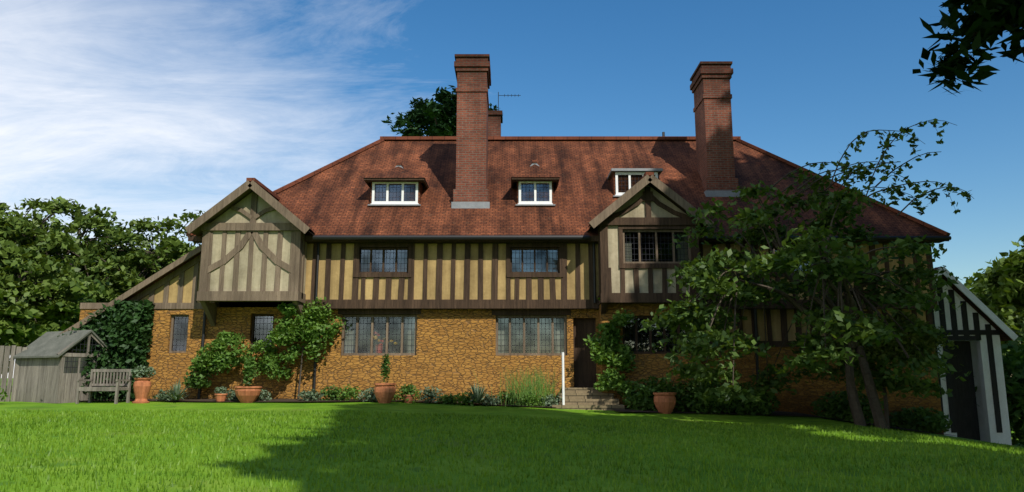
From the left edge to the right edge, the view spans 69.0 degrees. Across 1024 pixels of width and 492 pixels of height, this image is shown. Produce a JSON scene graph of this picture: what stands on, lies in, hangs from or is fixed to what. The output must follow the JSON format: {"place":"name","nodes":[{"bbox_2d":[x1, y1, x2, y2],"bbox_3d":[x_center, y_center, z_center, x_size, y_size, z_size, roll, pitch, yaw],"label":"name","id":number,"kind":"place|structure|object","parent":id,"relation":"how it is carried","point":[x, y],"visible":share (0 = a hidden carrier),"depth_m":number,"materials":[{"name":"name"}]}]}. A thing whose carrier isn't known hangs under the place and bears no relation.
{"place":"outdoors","nodes":[
{"label":"outdoors","id":0,"kind":"place"},
{"bbox_2d":[369,336,395,344],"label":"yellow window flowers","id":1,"kind":"object","parent":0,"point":[378,340],"visible":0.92,"depth_m":22.12,"materials":[{"name":"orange plant"}]},
{"bbox_2d":[58,174,713,354],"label":"timber trim","id":2,"kind":"structure","parent":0,"point":[205,296],"depth_m":21.37,"materials":[{"name":"brown wood"}]},
{"bbox_2d":[210,184,689,293],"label":"bay panels","id":3,"kind":"object","parent":2,"relation":"attached to","point":[233,216],"visible":0.26,"depth_m":21.35,"materials":[{"name":"beige paint"}]},
{"bbox_2d":[382,85,497,135],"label":"tree","id":4,"kind":"object","parent":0,"point":[419,117],"depth_m":54.24,"materials":[{"name":"green plant"}]},
{"bbox_2d":[172,175,770,352],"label":"windows","id":5,"kind":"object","parent":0,"point":[504,323],"visible":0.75,"depth_m":22.03,"materials":[{"name":"grey glass"}]},
{"bbox_2d":[173,233,807,352],"bbox_3d":[-0.050,2.293,26.149,24.700,8.304,9.500,0,-10,0],"label":"house interior","id":6,"kind":"object","parent":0,"point":[629,327],"visible":0.05,"depth_m":22.32,"materials":[{"name":"black"}]},
{"bbox_2d":[345,233,684,352],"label":"curtains","id":7,"kind":"object","parent":6,"relation":"in","point":[349,339],"visible":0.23,"depth_m":22.24,"materials":[{"name":"white fabric"}]},
{"bbox_2d":[79,303,943,434],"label":"house stone walls","id":8,"kind":"structure","parent":0,"point":[453,346],"depth_m":21.71,"materials":[{"name":"orange stone"}]},
{"bbox_2d":[57,299,155,401],"bbox_3d":[-11.772,2.979,21.204,2.624,3.050,1.302,0,-10,0],"label":"ivy","id":9,"kind":"object","parent":8,"relation":"attached to","point":[121,329],"visible":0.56,"depth_m":21.31,"materials":[{"name":"green plant"}]},
{"bbox_2d":[188,178,948,387],"bbox_3d":[2.934,1.056,22.548,23.841,6.491,9.005,4,-11,-21],"label":"timber framing","id":10,"kind":"object","parent":8,"relation":"on","point":[585,371],"visible":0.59,"depth_m":21.86,"materials":[{"name":"brown wood"}]},
{"bbox_2d":[123,140,947,335],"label":"house roof tiles","id":11,"kind":"object","parent":10,"relation":"on","point":[336,199],"visible":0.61,"depth_m":23.96,"materials":[{"name":"red tile"}]},
{"bbox_2d":[375,332,383,352],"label":"red window flowers","id":12,"kind":"object","parent":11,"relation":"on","point":[379,349],"visible":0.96,"depth_m":22.04,"materials":[{"name":"red plant"}]},
{"bbox_2d":[371,172,657,203],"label":"dormer window frames","id":13,"kind":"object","parent":11,"relation":"in","point":[629,174],"visible":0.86,"depth_m":23.38,"materials":[{"name":"white wood"}]},
{"bbox_2d":[368,163,739,207],"bbox_3d":[1.410,-1.724,24.318,11.800,1.888,2.138,0,-10,0],"label":"roof flashing","id":14,"kind":"object","parent":11,"relation":"on","point":[717,193],"visible":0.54,"depth_m":23.78,"materials":[{"name":"grey metal"}]},
{"bbox_2d":[186,136,950,236],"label":"roof ridge tiles","id":15,"kind":"object","parent":11,"relation":"on","point":[383,138],"visible":0.66,"depth_m":27.12,"materials":[{"name":"red tile"}]},
{"bbox_2d":[453,54,738,201],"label":"chimneys","id":16,"kind":"object","parent":11,"relation":"on","point":[478,122],"visible":0.89,"depth_m":24.04,"materials":[{"name":"red brick"}]},
{"bbox_2d":[141,244,929,340],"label":"wall infill panels","id":17,"kind":"object","parent":10,"relation":"in","point":[446,278],"visible":0.34,"depth_m":21.98,"materials":[{"name":"beige paint"}]},
{"bbox_2d":[197,92,950,398],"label":"house rainwater pipes","id":18,"kind":"object","parent":8,"relation":"attached to","point":[451,237],"visible":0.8,"depth_m":21.62,"materials":[{"name":"black metal"}]},
{"bbox_2d":[583,298,636,395],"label":"climber leaves","id":19,"kind":"object","parent":8,"relation":"attached to","point":[612,379],"visible":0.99,"depth_m":20.87,"materials":[{"name":"green plant"}]},
{"bbox_2d":[0,378,1023,491],"bbox_3d":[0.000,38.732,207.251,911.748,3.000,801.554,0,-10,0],"label":"lawn ground","id":20,"kind":"structure","parent":0,"point":[432,408],"depth_m":10.05,"materials":[{"name":"green plant"}]},
{"bbox_2d":[0,387,7,400],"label":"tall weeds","id":21,"kind":"object","parent":20,"relation":"on","point":[4,393],"depth_m":19.38,"materials":[{"name":"green plant"}]},
{"bbox_2d":[0,345,27,401],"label":"garden fence boards","id":22,"kind":"object","parent":20,"relation":"on","point":[4,371],"visible":0.64,"depth_m":21.04,"materials":[{"name":"grey wood"}]},
{"bbox_2d":[4,318,72,355],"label":"hedge","id":23,"kind":"object","parent":20,"relation":"on","point":[17,344],"visible":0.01,"depth_m":44.27,"materials":[{"name":"green plant"}]},
{"bbox_2d":[0,237,106,345],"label":"tree leaves","id":24,"kind":"object","parent":20,"relation":"on","point":[67,288],"depth_m":35.18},
{"bbox_2d":[15,333,112,402],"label":"garden shed boards","id":25,"kind":"object","parent":20,"relation":"on","point":[45,380],"visible":0.71,"depth_m":20.54,"materials":[{"name":"grey wood"}]},
{"bbox_2d":[13,330,110,357],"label":"shed roof","id":26,"kind":"structure","parent":25,"relation":"on","point":[49,345],"depth_m":20.98,"materials":[{"name":"grey wood"}]},
{"bbox_2d":[64,338,102,372],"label":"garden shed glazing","id":27,"kind":"structure","parent":25,"relation":"in","point":[75,361],"depth_m":20.70,"materials":[{"name":"glass"}]},
{"bbox_2d":[0,196,161,346],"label":"tree leaves","id":28,"kind":"object","parent":20,"relation":"on","point":[52,236],"depth_m":47.16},
{"bbox_2d":[75,369,131,403],"bbox_3d":[-10.951,3.765,19.980,1.250,0.920,0.530,-2,-10,12],"label":"garden bench","id":29,"kind":"object","parent":20,"relation":"on","point":[91,388],"visible":0.91,"depth_m":20.13,"materials":[{"name":"grey wood"}]},
{"bbox_2d":[70,209,204,302],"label":"tree leaves","id":30,"kind":"object","parent":20,"relation":"on","point":[176,249],"depth_m":48.77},
{"bbox_2d":[132,378,151,402],"bbox_3d":[-9.950,3.884,20.030,0.440,0.670,0.433,0,-10,0],"label":"tall pot","id":31,"kind":"object","parent":20,"relation":"on","point":[142,387],"visible":0.93,"depth_m":19.88,"materials":[{"name":"ceramic"}]},
{"bbox_2d":[131,365,155,377],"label":"potted plant","id":32,"kind":"object","parent":31,"relation":"on","point":[140,371],"visible":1,"depth_m":20.03,"materials":[{"name":"green plant"}]},
{"bbox_2d":[374,383,395,402],"bbox_3d":[-3.450,3.995,20.213,0.600,0.540,0.591,0,-10,0],"label":"plant pot","id":33,"kind":"object","parent":20,"relation":"on","point":[384,392],"visible":0.97,"depth_m":20.00,"materials":[{"name":"ceramic"}]},
{"bbox_2d":[380,354,389,382],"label":"urn plant","id":34,"kind":"object","parent":33,"relation":"in","point":[385,368],"visible":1,"depth_m":20.30,"materials":[{"name":"green plant"}]},
{"bbox_2d":[403,394,414,402],"bbox_3d":[-2.850,4.207,20.481,0.340,0.240,0.335,0,-10,0],"label":"pot","id":35,"kind":"object","parent":20,"relation":"on","point":[408,397],"visible":0.79,"depth_m":20.37,"materials":[{"name":"ceramic"}]},
{"bbox_2d":[399,383,416,394],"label":"potted plant","id":36,"kind":"object","parent":35,"relation":"in","point":[405,388],"visible":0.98,"depth_m":20.48,"materials":[{"name":"green plant"}]},
{"bbox_2d":[0,272,1012,372],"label":"treeline","id":37,"kind":"object","parent":20,"relation":"on","point":[966,285],"depth_m":102.00,"materials":[{"name":"green plant"}]},
{"bbox_2d":[471,365,566,407],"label":"ornamental grass","id":38,"kind":"object","parent":20,"relation":"on","point":[528,386],"depth_m":20.73,"materials":[{"name":"green plant"}]},
{"bbox_2d":[83,399,959,436],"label":"border soil","id":39,"kind":"structure","parent":20,"relation":"on","point":[619,410],"depth_m":20.49,"materials":[{"name":"brown soil"}]},
{"bbox_2d":[152,389,174,401],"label":"border plant","id":40,"kind":"object","parent":39,"relation":"on","point":[159,396],"visible":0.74,"depth_m":20.58,"materials":[{"name":"green plant"}]},
{"bbox_2d":[157,380,187,399],"bbox_3d":[-9.152,3.887,20.352,0.981,0.636,1.121,0,-10,0],"label":"yucca plant","id":41,"kind":"object","parent":39,"relation":"on","point":[176,392],"visible":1,"depth_m":20.26,"materials":[{"name":"green plant"}]},
{"bbox_2d":[181,365,212,389],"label":"shrub leaves","id":42,"kind":"object","parent":39,"relation":"on","point":[195,381],"visible":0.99,"depth_m":21.11,"materials":[{"name":"green plant"}]},
{"bbox_2d":[188,330,252,374],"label":"wall shrub leaves","id":43,"kind":"object","parent":39,"relation":"on","point":[221,359],"visible":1,"depth_m":21.12,"materials":[{"name":"green plant"}]},
{"bbox_2d":[214,393,227,402],"bbox_3d":[-7.950,4.150,20.338,0.340,0.240,0.335,0,-10,0],"label":"pot","id":44,"kind":"object","parent":39,"relation":"on","point":[220,397],"visible":0.98,"depth_m":20.23,"materials":[{"name":"ceramic"}]},
{"bbox_2d":[214,386,227,393],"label":"potted plant","id":45,"kind":"object","parent":44,"relation":"on","point":[222,390],"visible":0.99,"depth_m":20.32,"materials":[{"name":"green plant"}]},
{"bbox_2d":[225,389,237,400],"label":"border plant","id":46,"kind":"object","parent":39,"relation":"on","point":[232,395],"visible":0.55,"depth_m":20.58,"materials":[{"name":"green plant"}]},
{"bbox_2d":[234,386,261,402],"bbox_3d":[-7.150,4.021,20.158,0.720,0.440,0.709,0,-10,0],"label":"plant pot","id":47,"kind":"object","parent":39,"relation":"on","point":[247,394],"visible":0.98,"depth_m":19.93,"materials":[{"name":"ceramic"}]},
{"bbox_2d":[242,355,256,385],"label":"potted plant","id":48,"kind":"object","parent":47,"relation":"in","point":[248,367],"visible":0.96,"depth_m":20.23,"materials":[{"name":"green plant"}]},
{"bbox_2d":[256,389,271,400],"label":"border plant","id":49,"kind":"object","parent":39,"relation":"on","point":[263,395],"visible":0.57,"depth_m":20.64,"materials":[{"name":"green plant"}]},
{"bbox_2d":[239,297,348,399],"bbox_3d":[-6.275,2.931,21.381,3.049,2.996,1.244,0,-10,0],"label":"tree","id":50,"kind":"object","parent":39,"relation":"on","point":[314,328],"depth_m":21.23,"materials":[{"name":"green plant"}]},
{"bbox_2d":[297,389,323,401],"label":"border plant","id":51,"kind":"object","parent":39,"relation":"on","point":[310,396],"visible":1,"depth_m":20.54,"materials":[{"name":"green plant"}]},
{"bbox_2d":[320,385,343,401],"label":"border plant","id":52,"kind":"object","parent":39,"relation":"on","point":[332,396],"visible":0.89,"depth_m":20.75,"materials":[{"name":"green plant"}]},
{"bbox_2d":[335,384,360,401],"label":"border plant","id":53,"kind":"object","parent":39,"relation":"on","point":[349,393],"visible":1,"depth_m":20.61,"materials":[{"name":"green plant"}]},
{"bbox_2d":[357,387,376,401],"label":"border plant","id":54,"kind":"object","parent":39,"relation":"on","point":[369,394],"visible":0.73,"depth_m":20.48,"materials":[{"name":"green plant"}]},
{"bbox_2d":[395,386,420,402],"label":"border plant","id":55,"kind":"object","parent":39,"relation":"on","point":[408,393],"visible":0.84,"depth_m":20.49,"materials":[{"name":"green plant"}]},
{"bbox_2d":[419,386,442,403],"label":"border plant","id":56,"kind":"object","parent":39,"relation":"on","point":[432,395],"visible":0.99,"depth_m":20.61,"materials":[{"name":"green plant"}]},
{"bbox_2d":[436,393,459,404],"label":"border plant","id":57,"kind":"object","parent":39,"relation":"on","point":[447,399],"visible":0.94,"depth_m":20.64,"materials":[{"name":"green plant"}]},
{"bbox_2d":[453,391,475,405],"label":"border plant","id":58,"kind":"object","parent":39,"relation":"on","point":[460,399],"visible":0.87,"depth_m":20.43,"materials":[{"name":"green plant"}]},
{"bbox_2d":[463,380,490,402],"bbox_3d":[-0.942,3.996,20.474,1.233,0.653,1.170,0,-10,0],"label":"yucca plant","id":59,"kind":"object","parent":39,"relation":"on","point":[478,396],"visible":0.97,"depth_m":20.34,"materials":[{"name":"green plant"}]},
{"bbox_2d":[478,393,501,405],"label":"border plant","id":60,"kind":"object","parent":39,"relation":"on","point":[493,400],"visible":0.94,"depth_m":20.50,"materials":[{"name":"green plant"}]},
{"bbox_2d":[496,391,518,405],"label":"border plant","id":61,"kind":"object","parent":39,"relation":"on","point":[504,396],"visible":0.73,"depth_m":20.68,"materials":[{"name":"green plant"}]},
{"bbox_2d":[517,393,542,406],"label":"border plant","id":62,"kind":"object","parent":39,"relation":"on","point":[534,398],"visible":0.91,"depth_m":20.46,"materials":[{"name":"green plant"}]},
{"bbox_2d":[540,394,561,407],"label":"border plant","id":63,"kind":"object","parent":39,"relation":"on","point":[551,400],"visible":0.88,"depth_m":20.48,"materials":[{"name":"green plant"}]},
{"bbox_2d":[621,375,688,411],"bbox_3d":[3.904,4.046,20.317,1.818,1.073,1.470,0,-10,0],"label":"shrub","id":64,"kind":"object","parent":39,"relation":"on","point":[643,400],"visible":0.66,"depth_m":20.09,"materials":[{"name":"green plant"}]},
{"bbox_2d":[653,392,675,413],"bbox_3d":[4.000,4.107,19.483,0.600,0.540,0.591,0,-10,0],"label":"plant pot","id":65,"kind":"object","parent":39,"relation":"on","point":[664,402],"visible":1,"depth_m":19.28,"materials":[{"name":"ceramic"}]},
{"bbox_2d":[673,378,737,414],"bbox_3d":[5.219,4.005,20.108,1.869,1.114,1.434,0,-10,0],"label":"shrub","id":66,"kind":"object","parent":39,"relation":"on","point":[695,402],"visible":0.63,"depth_m":19.82,"materials":[{"name":"green plant"}]},
{"bbox_2d":[721,382,780,415],"bbox_3d":[6.422,4.138,20.205,1.685,0.968,1.478,0,-10,0],"label":"shrub","id":67,"kind":"object","parent":39,"relation":"on","point":[749,407],"visible":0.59,"depth_m":19.86,"materials":[{"name":"green plant"}]},
{"bbox_2d":[810,390,888,424],"bbox_3d":[9.219,4.406,20.358,2.039,0.911,1.472,0,-10,0],"label":"shrub","id":68,"kind":"object","parent":39,"relation":"on","point":[838,404],"visible":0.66,"depth_m":20.13,"materials":[{"name":"green plant"}]},
{"bbox_2d":[889,406,952,432],"bbox_3d":[11.287,4.848,20.675,1.652,0.777,1.476,0,-10,0],"label":"shrub","id":69,"kind":"object","parent":39,"relation":"on","point":[919,419],"visible":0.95,"depth_m":20.37,"materials":[{"name":"green plant"}]},
{"bbox_2d":[562,352,564,404],"bbox_3d":[1.400,3.787,20.352,0.070,1.750,0.070,0,-10,0],"label":"garden post","id":70,"kind":"object","parent":20,"relation":"on","point":[563,392],"visible":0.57,"depth_m":20.34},
{"bbox_2d":[552,388,624,410],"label":"garden steps","id":71,"kind":"structure","parent":20,"relation":"on","point":[585,398],"depth_m":20.54,"materials":[{"name":"beige stone"}]},
{"bbox_2d":[640,180,971,428],"bbox_3d":[6.966,1.459,17.987,7.905,6.250,6.179,0,-10,0],"label":"tree","id":72,"kind":"object","parent":20,"relation":"on","point":[708,273],"depth_m":17.49,"materials":[{"name":"green plant"}]},
{"bbox_2d":[769,118,973,231],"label":"branches","id":73,"kind":"object","parent":72,"relation":"on","point":[861,177],"depth_m":18.62,"materials":[{"name":"green plant"}]},
{"bbox_2d":[814,308,958,428],"bbox_3d":[9.329,3.215,18.755,3.526,3.200,2.894,0,-10,0],"label":"japanese maple tree","id":74,"kind":"object","parent":20,"relation":"on","point":[926,339],"depth_m":18.09,"materials":[{"name":"green plant"}]},
{"bbox_2d":[934,267,1017,444],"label":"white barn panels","id":75,"kind":"object","parent":20,"relation":"on","point":[983,392],"visible":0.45,"depth_m":23.93,"materials":[{"name":"white wood"}]},
{"bbox_2d":[932,281,1002,440],"bbox_3d":[13.912,3.792,24.164,3.675,5.464,0.590,0,-10,0],"label":"timber framing","id":76,"kind":"object","parent":75,"relation":"attached to","point":[962,404],"visible":0.46,"depth_m":24.10,"materials":[{"name":"black wood"}]},
{"bbox_2d":[934,266,1015,340],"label":"barn roof tiles","id":77,"kind":"object","parent":76,"relation":"on","point":[1004,336],"visible":0.16,"depth_m":24.16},
{"bbox_2d":[974,336,1023,444],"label":"shrub","id":78,"kind":"object","parent":20,"relation":"on","point":[1013,357],"visible":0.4,"depth_m":24.87,"materials":[{"name":"green plant"}]},
{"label":"tree trunk","id":79,"kind":"object","parent":20,"relation":"on","visible":0},
{"bbox_2d":[964,235,1023,354],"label":"tree","id":80,"kind":"object","parent":79,"relation":"on","point":[998,292],"visible":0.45,"depth_m":40.13,"materials":[{"name":"green plant"}]},
{"bbox_2d":[0,0,1023,377],"label":"sky","id":81,"kind":"structure","parent":0,"point":[137,109],"materials":[{"name":"blue"}]},
{"bbox_2d":[912,0,1023,95],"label":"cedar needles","id":82,"kind":"object","parent":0,"point":[985,22],"visible":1,"depth_m":7.48,"materials":[{"name":"green plant"}]}
]}

